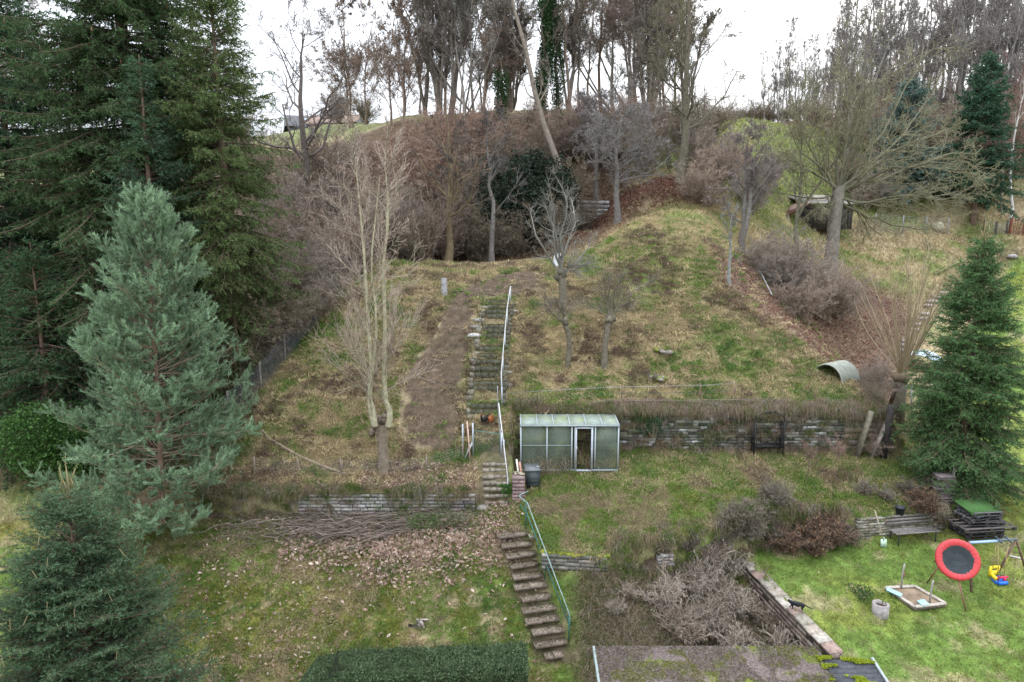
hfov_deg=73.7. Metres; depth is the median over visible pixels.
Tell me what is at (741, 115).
shrub
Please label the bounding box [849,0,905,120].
forest tree
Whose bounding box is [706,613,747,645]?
dry perennial
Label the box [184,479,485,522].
overhanging grass
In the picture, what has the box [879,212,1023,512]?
spruce tree
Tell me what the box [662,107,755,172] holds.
shrub
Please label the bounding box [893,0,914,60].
forest tree
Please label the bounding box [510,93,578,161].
shrub
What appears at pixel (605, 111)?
shrub
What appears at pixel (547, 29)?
ivy tree
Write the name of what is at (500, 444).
fence post
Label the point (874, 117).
shrub
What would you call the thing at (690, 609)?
dry perennial
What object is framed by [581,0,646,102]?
crest tree
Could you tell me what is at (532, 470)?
rain barrel
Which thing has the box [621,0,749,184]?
edge tree
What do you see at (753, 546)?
overhanging grass
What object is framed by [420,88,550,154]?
shrub
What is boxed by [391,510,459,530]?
groundcover bush
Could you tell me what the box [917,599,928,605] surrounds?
toy tray
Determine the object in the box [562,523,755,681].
bank weeds
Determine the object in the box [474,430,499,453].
wire gate
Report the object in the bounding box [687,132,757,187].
shrub
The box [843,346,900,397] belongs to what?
shrub
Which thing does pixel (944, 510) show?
ornamental grass
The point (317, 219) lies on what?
shrub
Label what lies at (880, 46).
forest tree
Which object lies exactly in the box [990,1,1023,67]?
forest tree
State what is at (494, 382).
mossy step
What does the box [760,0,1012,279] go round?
spreading tree
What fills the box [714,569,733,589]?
dry perennial
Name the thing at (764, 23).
sky
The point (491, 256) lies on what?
ravine tree
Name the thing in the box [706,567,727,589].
dry perennial
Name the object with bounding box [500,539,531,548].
stone step
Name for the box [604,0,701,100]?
crest tree
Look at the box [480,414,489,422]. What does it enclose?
hen
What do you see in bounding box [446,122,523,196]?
shrub
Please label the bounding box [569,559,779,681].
pit weeds
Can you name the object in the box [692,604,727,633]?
dry perennial
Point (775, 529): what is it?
bank shrub
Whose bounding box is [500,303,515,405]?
edging wall
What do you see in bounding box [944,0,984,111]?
forest tree
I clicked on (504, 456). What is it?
handrail
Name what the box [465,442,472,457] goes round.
board
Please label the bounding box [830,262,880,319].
shrub
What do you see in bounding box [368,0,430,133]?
crest tree
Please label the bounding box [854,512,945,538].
stone wall
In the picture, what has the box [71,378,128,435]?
shrub
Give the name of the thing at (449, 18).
crest tree
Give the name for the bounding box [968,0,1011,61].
forest tree
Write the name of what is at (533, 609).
stone step
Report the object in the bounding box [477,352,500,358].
mossy step
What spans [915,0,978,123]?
forest tree
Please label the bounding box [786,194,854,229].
shed
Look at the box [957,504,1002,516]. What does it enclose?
pallet
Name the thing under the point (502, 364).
handrail
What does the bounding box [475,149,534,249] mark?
ivy thicket
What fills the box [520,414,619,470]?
greenhouse
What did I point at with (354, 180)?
shrub
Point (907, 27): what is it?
forest tree
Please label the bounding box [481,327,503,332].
mossy step
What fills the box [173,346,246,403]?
shrub
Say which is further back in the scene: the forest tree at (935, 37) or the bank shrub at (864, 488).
the forest tree at (935, 37)
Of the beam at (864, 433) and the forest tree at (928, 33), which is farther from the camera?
the forest tree at (928, 33)
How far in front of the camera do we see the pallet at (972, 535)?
25.67 m
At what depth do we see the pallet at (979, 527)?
25.68 m
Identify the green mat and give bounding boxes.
[954,499,1000,515]
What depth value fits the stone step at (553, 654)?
22.56 m
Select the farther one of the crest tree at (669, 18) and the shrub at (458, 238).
the crest tree at (669, 18)
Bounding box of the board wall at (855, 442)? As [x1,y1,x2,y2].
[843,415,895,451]
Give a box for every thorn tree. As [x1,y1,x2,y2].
[565,85,632,199]
[573,73,684,225]
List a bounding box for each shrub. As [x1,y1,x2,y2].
[28,388,101,442]
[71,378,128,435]
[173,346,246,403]
[205,95,283,156]
[209,313,283,377]
[217,122,309,209]
[235,167,324,242]
[235,291,317,354]
[246,206,325,284]
[254,234,348,312]
[255,174,363,261]
[255,215,394,286]
[256,139,352,219]
[256,273,339,337]
[262,184,386,266]
[271,106,372,184]
[271,148,373,227]
[274,219,377,291]
[276,196,395,276]
[277,258,357,312]
[295,188,411,275]
[312,82,357,123]
[313,156,414,207]
[320,113,421,189]
[323,138,468,206]
[325,161,426,250]
[337,119,438,178]
[341,89,389,123]
[343,175,424,260]
[351,148,463,213]
[352,175,444,259]
[363,133,487,207]
[365,104,521,195]
[370,173,469,260]
[380,88,527,171]
[382,205,445,261]
[397,174,470,253]
[404,187,483,260]
[419,173,509,247]
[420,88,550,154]
[423,128,514,207]
[440,190,520,260]
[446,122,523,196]
[452,100,537,146]
[455,209,516,262]
[477,115,541,182]
[481,205,546,256]
[496,112,565,167]
[502,163,535,197]
[508,193,566,250]
[509,91,555,135]
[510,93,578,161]
[538,183,590,243]
[540,144,601,206]
[544,84,615,130]
[548,96,592,159]
[555,186,609,231]
[565,103,623,168]
[566,84,642,155]
[602,90,659,124]
[610,119,675,178]
[613,96,674,158]
[617,81,694,146]
[642,87,718,145]
[644,88,680,124]
[652,529,675,558]
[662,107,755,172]
[667,154,742,206]
[674,93,723,140]
[678,528,705,552]
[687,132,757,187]
[696,86,742,137]
[703,130,768,178]
[709,528,737,548]
[714,499,742,523]
[716,102,739,121]
[718,512,749,537]
[722,496,760,522]
[723,101,747,120]
[728,503,766,533]
[729,495,768,526]
[730,171,777,208]
[731,513,768,542]
[732,214,841,292]
[734,108,755,120]
[735,222,789,279]
[736,97,767,119]
[739,141,799,179]
[746,97,774,120]
[752,491,783,521]
[757,473,792,499]
[758,101,781,122]
[758,517,793,544]
[763,477,795,508]
[765,521,806,553]
[768,269,838,325]
[770,237,857,313]
[771,106,786,121]
[780,106,793,121]
[785,99,807,120]
[787,510,847,544]
[792,517,834,557]
[794,81,844,130]
[806,514,862,548]
[810,256,878,322]
[814,501,850,528]
[816,138,896,191]
[821,86,876,142]
[822,158,906,210]
[824,64,895,124]
[827,52,956,110]
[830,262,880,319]
[838,517,861,545]
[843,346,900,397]
[847,85,912,150]
[848,477,878,495]
[854,425,894,455]
[858,375,893,403]
[864,80,967,120]
[874,482,900,501]
[889,94,960,154]
[895,474,923,494]
[902,483,939,513]
[910,77,1017,160]
[911,488,944,517]
[913,476,933,490]
[924,69,991,130]
[930,514,948,522]
[931,121,1023,178]
[940,79,1021,147]
[942,107,1023,173]
[950,102,1023,141]
[953,63,1023,117]
[998,91,1023,169]
[1002,82,1023,120]
[1011,53,1023,90]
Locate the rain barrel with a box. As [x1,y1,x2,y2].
[524,463,540,487]
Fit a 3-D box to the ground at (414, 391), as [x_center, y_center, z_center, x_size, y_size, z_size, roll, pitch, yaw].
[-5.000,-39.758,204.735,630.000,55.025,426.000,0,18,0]
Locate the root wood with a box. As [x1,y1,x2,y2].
[408,618,428,628]
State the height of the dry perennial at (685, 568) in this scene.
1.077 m
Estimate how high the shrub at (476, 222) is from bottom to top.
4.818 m
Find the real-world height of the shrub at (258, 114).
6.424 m
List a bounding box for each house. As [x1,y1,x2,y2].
[283,115,309,131]
[305,114,369,125]
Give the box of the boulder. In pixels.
[932,221,943,230]
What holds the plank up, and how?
on the ground at (414, 391)
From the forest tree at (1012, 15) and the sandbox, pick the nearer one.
the sandbox
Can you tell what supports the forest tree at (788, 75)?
on the ground at (414, 391)
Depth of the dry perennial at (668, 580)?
23.71 m
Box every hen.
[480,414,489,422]
[487,413,493,421]
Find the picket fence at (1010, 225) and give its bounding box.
[1008,218,1023,235]
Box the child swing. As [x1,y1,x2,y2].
[987,541,1008,584]
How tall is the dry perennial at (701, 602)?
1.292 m
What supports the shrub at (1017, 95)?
on the ground at (414, 391)
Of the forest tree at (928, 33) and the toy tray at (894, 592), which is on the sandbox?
the toy tray at (894, 592)
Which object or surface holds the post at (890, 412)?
on the ground at (414, 391)
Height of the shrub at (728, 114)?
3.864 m
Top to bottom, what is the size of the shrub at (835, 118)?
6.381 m
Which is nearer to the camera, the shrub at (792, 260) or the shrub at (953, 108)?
the shrub at (792, 260)
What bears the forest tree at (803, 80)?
on the ground at (414, 391)
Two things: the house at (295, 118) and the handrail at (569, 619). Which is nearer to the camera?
the handrail at (569, 619)
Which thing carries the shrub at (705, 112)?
on the ground at (414, 391)
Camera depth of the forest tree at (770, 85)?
97.41 m
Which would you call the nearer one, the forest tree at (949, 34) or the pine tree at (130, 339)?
the pine tree at (130, 339)
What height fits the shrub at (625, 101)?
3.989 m
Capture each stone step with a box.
[497,530,528,538]
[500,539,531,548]
[505,550,536,559]
[509,559,538,569]
[512,570,543,580]
[513,580,546,590]
[520,591,551,602]
[521,603,555,614]
[525,613,559,624]
[531,625,563,636]
[533,635,568,649]
[544,650,563,659]
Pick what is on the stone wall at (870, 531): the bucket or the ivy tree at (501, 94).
the bucket
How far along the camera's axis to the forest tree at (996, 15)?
75.75 m
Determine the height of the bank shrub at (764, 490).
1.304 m
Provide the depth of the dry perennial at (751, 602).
23.70 m
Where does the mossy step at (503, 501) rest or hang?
on the ground at (414, 391)
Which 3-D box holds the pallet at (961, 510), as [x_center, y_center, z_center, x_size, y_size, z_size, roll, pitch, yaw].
[17.678,6.494,25.825,1.208,0.141,0.866,-3,9,-17]
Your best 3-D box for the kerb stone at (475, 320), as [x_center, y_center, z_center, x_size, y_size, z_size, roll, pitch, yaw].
[-1.612,-1.013,33.227,0.647,0.287,0.436,0,9,0]
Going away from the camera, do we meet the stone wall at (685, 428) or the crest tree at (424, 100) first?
the stone wall at (685, 428)
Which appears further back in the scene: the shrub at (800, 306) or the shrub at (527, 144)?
the shrub at (527, 144)
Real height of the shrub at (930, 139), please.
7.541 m
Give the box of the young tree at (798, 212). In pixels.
[783,68,880,246]
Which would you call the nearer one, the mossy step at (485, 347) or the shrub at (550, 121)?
the mossy step at (485, 347)
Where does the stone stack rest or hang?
on the ground at (414, 391)
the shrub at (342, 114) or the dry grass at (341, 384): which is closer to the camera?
the dry grass at (341, 384)
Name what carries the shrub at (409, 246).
on the ground at (414, 391)
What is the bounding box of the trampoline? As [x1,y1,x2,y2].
[926,539,980,611]
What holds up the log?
on the ground at (414, 391)
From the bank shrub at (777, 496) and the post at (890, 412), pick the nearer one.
the bank shrub at (777, 496)
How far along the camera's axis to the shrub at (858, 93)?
79.98 m
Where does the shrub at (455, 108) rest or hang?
on the ground at (414, 391)
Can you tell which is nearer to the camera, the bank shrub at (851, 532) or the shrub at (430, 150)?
the bank shrub at (851, 532)
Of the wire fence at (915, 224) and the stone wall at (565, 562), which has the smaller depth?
the stone wall at (565, 562)
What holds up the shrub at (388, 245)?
on the ground at (414, 391)
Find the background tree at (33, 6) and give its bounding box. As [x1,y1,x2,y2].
[0,0,75,172]
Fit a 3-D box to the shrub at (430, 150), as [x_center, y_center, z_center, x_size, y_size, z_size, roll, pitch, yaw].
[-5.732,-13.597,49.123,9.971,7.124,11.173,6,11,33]
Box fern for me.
[498,483,511,498]
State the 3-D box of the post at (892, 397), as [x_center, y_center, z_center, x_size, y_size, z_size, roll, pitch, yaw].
[17.219,2.754,31.013,0.178,1.718,2.700,4,10,24]
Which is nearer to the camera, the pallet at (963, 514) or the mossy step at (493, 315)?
the pallet at (963, 514)
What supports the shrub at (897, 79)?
on the ground at (414, 391)
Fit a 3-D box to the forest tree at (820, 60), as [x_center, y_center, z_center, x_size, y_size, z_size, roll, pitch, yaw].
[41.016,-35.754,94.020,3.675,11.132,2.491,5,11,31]
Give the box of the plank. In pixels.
[466,421,470,459]
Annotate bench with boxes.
[750,411,785,454]
[886,513,940,545]
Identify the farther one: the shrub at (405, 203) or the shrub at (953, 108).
the shrub at (953, 108)
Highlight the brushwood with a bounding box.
[175,480,495,552]
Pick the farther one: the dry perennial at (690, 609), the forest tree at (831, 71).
the forest tree at (831, 71)
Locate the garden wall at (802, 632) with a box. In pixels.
[740,559,843,659]
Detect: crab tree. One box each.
[704,116,790,253]
[720,199,748,285]
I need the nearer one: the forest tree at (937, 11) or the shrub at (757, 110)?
the forest tree at (937, 11)
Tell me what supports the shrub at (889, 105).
on the ground at (414, 391)
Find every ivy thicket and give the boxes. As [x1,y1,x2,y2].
[455,204,506,258]
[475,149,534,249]
[501,172,554,250]
[511,146,546,198]
[522,149,581,239]
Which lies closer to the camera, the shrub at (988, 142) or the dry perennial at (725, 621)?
the dry perennial at (725, 621)
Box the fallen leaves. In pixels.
[133,253,999,681]
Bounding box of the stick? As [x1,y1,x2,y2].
[333,452,404,462]
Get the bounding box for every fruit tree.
[521,165,604,317]
[529,280,580,367]
[574,260,662,371]
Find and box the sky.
[0,0,1023,135]
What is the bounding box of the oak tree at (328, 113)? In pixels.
[242,0,353,194]
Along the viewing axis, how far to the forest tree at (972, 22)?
89.12 m
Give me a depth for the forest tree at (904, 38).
82.10 m
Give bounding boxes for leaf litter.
[369,121,934,447]
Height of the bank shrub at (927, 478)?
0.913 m
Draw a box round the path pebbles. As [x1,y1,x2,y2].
[393,277,539,450]
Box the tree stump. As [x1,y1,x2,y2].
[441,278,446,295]
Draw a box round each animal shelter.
[816,360,859,385]
[895,350,940,362]
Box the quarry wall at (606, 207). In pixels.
[574,200,608,219]
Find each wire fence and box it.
[189,299,316,449]
[253,442,463,474]
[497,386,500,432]
[506,381,735,405]
[874,213,949,234]
[983,220,1008,234]
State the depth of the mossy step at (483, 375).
30.86 m
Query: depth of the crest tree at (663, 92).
64.09 m
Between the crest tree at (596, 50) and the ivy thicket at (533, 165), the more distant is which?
the crest tree at (596, 50)
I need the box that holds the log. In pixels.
[934,259,965,275]
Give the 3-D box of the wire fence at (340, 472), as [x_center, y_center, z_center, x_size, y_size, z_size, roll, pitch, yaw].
[-6.128,4.943,27.371,8.362,1.448,0.550,-1,9,-5]
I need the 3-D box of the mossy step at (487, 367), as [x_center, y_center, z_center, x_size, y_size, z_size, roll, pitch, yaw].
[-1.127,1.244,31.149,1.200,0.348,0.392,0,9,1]
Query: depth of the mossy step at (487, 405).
29.57 m
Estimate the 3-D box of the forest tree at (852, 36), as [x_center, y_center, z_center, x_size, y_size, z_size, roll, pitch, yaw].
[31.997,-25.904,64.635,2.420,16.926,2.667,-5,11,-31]
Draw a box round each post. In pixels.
[462,424,463,449]
[472,423,473,455]
[500,433,501,456]
[880,405,894,458]
[888,389,896,404]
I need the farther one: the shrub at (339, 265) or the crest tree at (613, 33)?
the crest tree at (613, 33)
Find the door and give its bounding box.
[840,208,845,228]
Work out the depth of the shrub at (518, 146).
50.33 m
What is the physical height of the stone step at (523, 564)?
0.183 m
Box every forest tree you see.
[759,49,770,119]
[761,55,783,108]
[770,44,787,122]
[771,38,783,121]
[780,16,797,123]
[780,40,801,109]
[784,15,799,123]
[791,52,803,101]
[798,36,809,118]
[798,40,822,120]
[803,30,831,123]
[807,35,820,95]
[812,45,821,105]
[818,33,833,100]
[821,36,836,91]
[822,30,840,99]
[823,1,859,143]
[824,1,857,106]
[829,0,909,149]
[834,0,852,108]
[841,0,865,152]
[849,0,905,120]
[858,0,880,75]
[859,0,890,123]
[862,0,885,104]
[866,0,897,153]
[874,0,902,114]
[875,0,913,101]
[882,0,927,110]
[889,0,924,90]
[889,4,929,65]
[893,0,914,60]
[893,0,957,94]
[894,0,929,109]
[914,0,933,78]
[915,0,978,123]
[917,0,943,79]
[918,0,951,89]
[919,0,961,80]
[926,0,949,95]
[928,0,975,95]
[933,2,952,92]
[942,0,999,110]
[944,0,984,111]
[947,0,1010,102]
[948,4,969,96]
[950,0,1008,85]
[963,1,1012,72]
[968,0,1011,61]
[973,3,982,54]
[977,0,1005,61]
[979,0,1008,84]
[987,0,1023,93]
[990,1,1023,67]
[996,0,1022,84]
[997,0,1023,107]
[1002,0,1023,90]
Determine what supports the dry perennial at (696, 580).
on the ground at (414, 391)
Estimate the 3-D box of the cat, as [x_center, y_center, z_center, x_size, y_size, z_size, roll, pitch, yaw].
[9.469,8.713,22.511,0.819,0.315,0.154,5,19,16]
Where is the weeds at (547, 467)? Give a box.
[514,448,578,477]
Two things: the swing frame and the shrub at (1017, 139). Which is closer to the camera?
the swing frame
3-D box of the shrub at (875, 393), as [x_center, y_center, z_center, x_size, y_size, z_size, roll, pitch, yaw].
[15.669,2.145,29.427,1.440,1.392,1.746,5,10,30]
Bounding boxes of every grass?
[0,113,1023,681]
[8,494,573,681]
[140,450,926,681]
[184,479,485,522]
[211,215,927,496]
[508,446,956,577]
[511,400,620,451]
[589,496,865,590]
[598,395,899,457]
[751,469,1023,681]
[930,497,953,520]
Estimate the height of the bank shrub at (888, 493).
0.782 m
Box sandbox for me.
[885,584,946,610]
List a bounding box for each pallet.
[941,515,1017,532]
[948,525,1003,539]
[949,523,1004,536]
[950,520,1004,533]
[953,510,1002,522]
[953,514,1005,525]
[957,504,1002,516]
[957,508,1001,520]
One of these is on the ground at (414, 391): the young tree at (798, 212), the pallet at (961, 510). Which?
the young tree at (798, 212)
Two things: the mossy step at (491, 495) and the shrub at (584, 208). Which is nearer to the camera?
the mossy step at (491, 495)
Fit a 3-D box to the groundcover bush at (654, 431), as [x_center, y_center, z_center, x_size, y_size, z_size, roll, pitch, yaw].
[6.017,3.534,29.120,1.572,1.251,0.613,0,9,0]
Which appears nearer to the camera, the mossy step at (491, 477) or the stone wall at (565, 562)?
the stone wall at (565, 562)
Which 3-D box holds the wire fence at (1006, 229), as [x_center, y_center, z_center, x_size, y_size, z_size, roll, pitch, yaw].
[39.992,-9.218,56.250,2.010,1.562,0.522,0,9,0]
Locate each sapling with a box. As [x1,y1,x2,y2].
[800,438,820,479]
[827,430,848,476]
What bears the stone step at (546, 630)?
on the ground at (414, 391)
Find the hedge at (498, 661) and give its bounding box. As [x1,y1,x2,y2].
[300,638,530,681]
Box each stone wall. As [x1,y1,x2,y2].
[297,493,475,516]
[515,408,606,448]
[540,549,609,571]
[607,409,845,450]
[655,551,673,566]
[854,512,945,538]
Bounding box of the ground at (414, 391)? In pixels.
[0,109,1023,681]
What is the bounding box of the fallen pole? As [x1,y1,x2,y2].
[261,429,348,475]
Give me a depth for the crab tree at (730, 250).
34.40 m
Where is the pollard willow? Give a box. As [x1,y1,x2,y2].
[849,233,1023,426]
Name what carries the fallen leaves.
on the ground at (414, 391)
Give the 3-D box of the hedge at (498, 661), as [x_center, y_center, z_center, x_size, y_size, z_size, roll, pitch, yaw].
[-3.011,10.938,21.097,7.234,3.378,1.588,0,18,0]
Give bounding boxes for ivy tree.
[489,54,509,128]
[517,0,574,120]
[548,0,591,120]
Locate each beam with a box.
[854,410,874,457]
[869,421,884,458]
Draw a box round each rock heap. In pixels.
[647,374,667,381]
[653,346,672,354]
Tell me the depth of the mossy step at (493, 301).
34.25 m
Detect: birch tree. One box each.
[979,50,1017,212]
[1001,70,1023,222]
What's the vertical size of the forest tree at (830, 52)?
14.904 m
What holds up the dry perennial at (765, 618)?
on the ground at (414, 391)
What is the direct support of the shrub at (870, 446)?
on the ground at (414, 391)
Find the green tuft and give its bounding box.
[848,583,879,603]
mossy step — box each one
[471,407,496,413]
[472,402,496,408]
[473,380,499,384]
[473,384,499,391]
[474,364,499,371]
[474,371,499,378]
[476,358,500,364]
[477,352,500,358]
[479,345,501,351]
[480,332,503,338]
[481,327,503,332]
[482,323,504,329]
[483,462,505,466]
[483,467,505,471]
[483,474,506,479]
[483,481,506,485]
[483,486,507,491]
[484,493,507,497]
[485,500,507,504]
[486,299,509,303]
[486,304,509,308]
[486,308,509,313]
[486,313,508,318]
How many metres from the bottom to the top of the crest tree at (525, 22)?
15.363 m
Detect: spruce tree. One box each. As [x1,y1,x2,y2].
[0,0,94,416]
[0,0,271,447]
[0,236,113,494]
[0,453,235,681]
[79,54,234,421]
[146,0,313,416]
[859,75,963,205]
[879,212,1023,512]
[923,50,1023,224]
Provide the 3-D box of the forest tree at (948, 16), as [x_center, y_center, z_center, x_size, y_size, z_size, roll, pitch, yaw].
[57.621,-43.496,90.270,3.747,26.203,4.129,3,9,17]
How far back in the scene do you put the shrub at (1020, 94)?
71.73 m
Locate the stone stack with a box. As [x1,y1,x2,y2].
[930,461,956,503]
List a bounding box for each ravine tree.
[406,88,497,261]
[455,98,526,261]
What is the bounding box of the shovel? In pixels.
[874,510,886,546]
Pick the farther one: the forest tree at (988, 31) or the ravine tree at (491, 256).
the forest tree at (988, 31)
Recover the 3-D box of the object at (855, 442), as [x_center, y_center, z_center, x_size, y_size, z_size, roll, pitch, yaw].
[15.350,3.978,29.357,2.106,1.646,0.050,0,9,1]
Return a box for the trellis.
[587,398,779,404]
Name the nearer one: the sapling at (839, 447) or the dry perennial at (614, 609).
the dry perennial at (614, 609)
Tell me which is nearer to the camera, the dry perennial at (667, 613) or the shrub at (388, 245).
the dry perennial at (667, 613)
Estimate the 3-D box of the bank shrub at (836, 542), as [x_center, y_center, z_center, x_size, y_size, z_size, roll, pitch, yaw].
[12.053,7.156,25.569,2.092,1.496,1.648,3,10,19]
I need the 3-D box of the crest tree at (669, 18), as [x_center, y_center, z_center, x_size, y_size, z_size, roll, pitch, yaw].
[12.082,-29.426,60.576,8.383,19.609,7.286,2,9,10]
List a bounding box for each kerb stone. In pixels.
[467,333,480,338]
[472,317,484,321]
[477,504,489,510]
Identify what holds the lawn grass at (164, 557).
on the ground at (414, 391)
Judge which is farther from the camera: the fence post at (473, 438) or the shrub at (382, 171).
the shrub at (382, 171)
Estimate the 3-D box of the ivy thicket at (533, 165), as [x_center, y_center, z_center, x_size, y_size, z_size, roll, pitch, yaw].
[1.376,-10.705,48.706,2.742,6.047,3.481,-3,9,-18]
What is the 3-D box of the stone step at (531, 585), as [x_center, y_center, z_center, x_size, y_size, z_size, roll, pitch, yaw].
[0.630,8.595,24.038,1.206,0.199,0.393,-2,9,-15]
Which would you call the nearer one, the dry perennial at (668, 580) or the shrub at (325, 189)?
the dry perennial at (668, 580)
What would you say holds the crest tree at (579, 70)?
on the ground at (414, 391)
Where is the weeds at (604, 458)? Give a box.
[515,433,626,470]
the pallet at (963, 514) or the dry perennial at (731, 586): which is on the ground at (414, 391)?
the dry perennial at (731, 586)
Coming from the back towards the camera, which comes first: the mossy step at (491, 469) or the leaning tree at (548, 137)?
the leaning tree at (548, 137)
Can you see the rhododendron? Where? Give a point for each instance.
(51, 436)
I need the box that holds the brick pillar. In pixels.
[512,471,524,500]
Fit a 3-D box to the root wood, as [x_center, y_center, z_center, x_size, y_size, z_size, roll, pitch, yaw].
[-3.166,9.537,23.089,0.705,0.399,0.215,0,9,0]
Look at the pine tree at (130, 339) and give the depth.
24.69 m
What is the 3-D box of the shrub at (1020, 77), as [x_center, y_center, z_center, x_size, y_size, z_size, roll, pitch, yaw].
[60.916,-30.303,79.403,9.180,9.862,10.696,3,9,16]
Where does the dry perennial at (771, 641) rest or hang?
on the ground at (414, 391)
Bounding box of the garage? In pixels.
[592,643,888,681]
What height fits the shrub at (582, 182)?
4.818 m
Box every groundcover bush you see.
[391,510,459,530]
[432,507,484,524]
[635,411,669,437]
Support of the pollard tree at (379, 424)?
on the ground at (414, 391)
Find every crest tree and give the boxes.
[296,0,369,128]
[306,0,363,127]
[340,0,390,124]
[350,0,421,126]
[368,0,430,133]
[373,1,435,114]
[388,0,438,113]
[391,0,449,114]
[402,0,452,120]
[402,0,493,116]
[417,0,458,112]
[423,1,460,116]
[426,0,479,122]
[441,0,511,117]
[444,0,493,119]
[447,0,522,110]
[469,11,536,91]
[472,1,501,107]
[473,0,525,111]
[479,0,536,111]
[480,2,527,107]
[494,0,526,106]
[508,0,536,109]
[529,0,610,110]
[535,0,626,108]
[557,0,599,112]
[559,1,606,93]
[559,2,624,94]
[562,0,624,112]
[568,0,628,105]
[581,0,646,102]
[595,0,678,103]
[596,1,659,101]
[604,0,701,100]
[614,0,650,101]
[615,0,696,88]
[618,0,663,103]
[631,0,685,103]
[632,11,697,109]
[641,0,683,121]
[650,1,713,102]
[668,0,722,105]
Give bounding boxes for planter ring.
[871,599,889,619]
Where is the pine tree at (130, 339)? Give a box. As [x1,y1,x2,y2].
[18,178,262,541]
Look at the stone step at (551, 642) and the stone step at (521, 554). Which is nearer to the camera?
the stone step at (551, 642)
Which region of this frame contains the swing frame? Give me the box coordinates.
[934,536,1023,592]
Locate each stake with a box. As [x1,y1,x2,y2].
[900,563,905,588]
[929,580,933,602]
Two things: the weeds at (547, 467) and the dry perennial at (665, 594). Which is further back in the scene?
the weeds at (547, 467)
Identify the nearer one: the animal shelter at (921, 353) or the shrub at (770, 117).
the animal shelter at (921, 353)
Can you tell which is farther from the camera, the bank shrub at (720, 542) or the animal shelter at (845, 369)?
the animal shelter at (845, 369)
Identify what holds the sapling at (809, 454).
on the ground at (414, 391)
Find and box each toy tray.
[886,587,901,596]
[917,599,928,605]
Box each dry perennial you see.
[603,594,633,615]
[618,581,643,600]
[634,566,690,610]
[641,562,687,596]
[652,593,702,640]
[656,608,717,645]
[669,556,702,592]
[672,597,720,636]
[673,553,706,576]
[674,558,718,599]
[680,564,701,581]
[684,596,712,621]
[685,549,724,589]
[685,592,730,618]
[687,535,739,564]
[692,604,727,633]
[695,588,732,614]
[697,598,734,629]
[699,539,730,573]
[700,591,736,616]
[701,575,734,600]
[703,566,727,588]
[703,581,733,603]
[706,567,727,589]
[706,571,755,614]
[706,609,732,638]
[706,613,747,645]
[706,614,762,645]
[707,571,738,590]
[713,581,748,601]
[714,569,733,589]
[714,586,769,622]
[717,540,754,576]
[723,620,756,645]
[730,587,761,614]
[734,583,752,598]
[746,603,781,633]
[753,622,785,645]
[756,621,801,645]
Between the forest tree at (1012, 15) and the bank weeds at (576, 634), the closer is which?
the bank weeds at (576, 634)
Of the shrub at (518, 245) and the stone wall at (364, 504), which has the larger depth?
the shrub at (518, 245)
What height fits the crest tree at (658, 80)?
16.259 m
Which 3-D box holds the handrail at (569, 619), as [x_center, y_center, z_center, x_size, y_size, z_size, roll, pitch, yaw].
[1.102,8.042,24.265,0.447,4.297,3.736,-4,10,-22]
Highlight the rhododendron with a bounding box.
[0,399,111,487]
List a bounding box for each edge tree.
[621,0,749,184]
[638,0,730,168]
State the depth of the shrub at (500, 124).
52.78 m
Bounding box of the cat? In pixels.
[786,599,811,609]
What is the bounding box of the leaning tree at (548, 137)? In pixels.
[508,0,573,198]
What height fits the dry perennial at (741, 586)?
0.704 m
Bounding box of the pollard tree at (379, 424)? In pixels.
[304,111,441,475]
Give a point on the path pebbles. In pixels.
(451, 365)
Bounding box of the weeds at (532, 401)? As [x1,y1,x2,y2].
[504,386,546,470]
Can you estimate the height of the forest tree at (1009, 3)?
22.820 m
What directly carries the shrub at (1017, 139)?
on the ground at (414, 391)
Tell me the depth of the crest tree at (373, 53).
56.93 m
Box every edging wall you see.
[466,305,484,419]
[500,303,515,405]
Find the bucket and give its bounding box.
[895,505,905,515]
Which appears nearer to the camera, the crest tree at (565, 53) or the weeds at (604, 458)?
the weeds at (604, 458)
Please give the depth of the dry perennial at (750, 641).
22.72 m
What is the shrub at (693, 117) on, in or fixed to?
on the ground at (414, 391)
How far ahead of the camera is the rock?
53.01 m
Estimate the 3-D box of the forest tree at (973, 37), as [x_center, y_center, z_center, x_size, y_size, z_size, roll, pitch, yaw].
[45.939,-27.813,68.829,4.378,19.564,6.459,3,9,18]
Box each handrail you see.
[498,403,508,487]
[501,286,511,405]
[519,491,570,640]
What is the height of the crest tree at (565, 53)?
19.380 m
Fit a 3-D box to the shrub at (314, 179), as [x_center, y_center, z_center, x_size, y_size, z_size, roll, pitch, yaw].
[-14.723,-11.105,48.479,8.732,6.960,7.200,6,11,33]
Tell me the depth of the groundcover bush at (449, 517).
26.11 m
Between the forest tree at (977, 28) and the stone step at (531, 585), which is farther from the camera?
the forest tree at (977, 28)
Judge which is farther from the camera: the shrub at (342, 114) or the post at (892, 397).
the shrub at (342, 114)
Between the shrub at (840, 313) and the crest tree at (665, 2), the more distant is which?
the crest tree at (665, 2)
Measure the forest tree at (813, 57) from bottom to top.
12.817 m
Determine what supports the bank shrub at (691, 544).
on the ground at (414, 391)
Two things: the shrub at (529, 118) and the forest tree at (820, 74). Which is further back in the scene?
the forest tree at (820, 74)
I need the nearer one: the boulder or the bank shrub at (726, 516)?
the bank shrub at (726, 516)
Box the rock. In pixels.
[1007,254,1017,258]

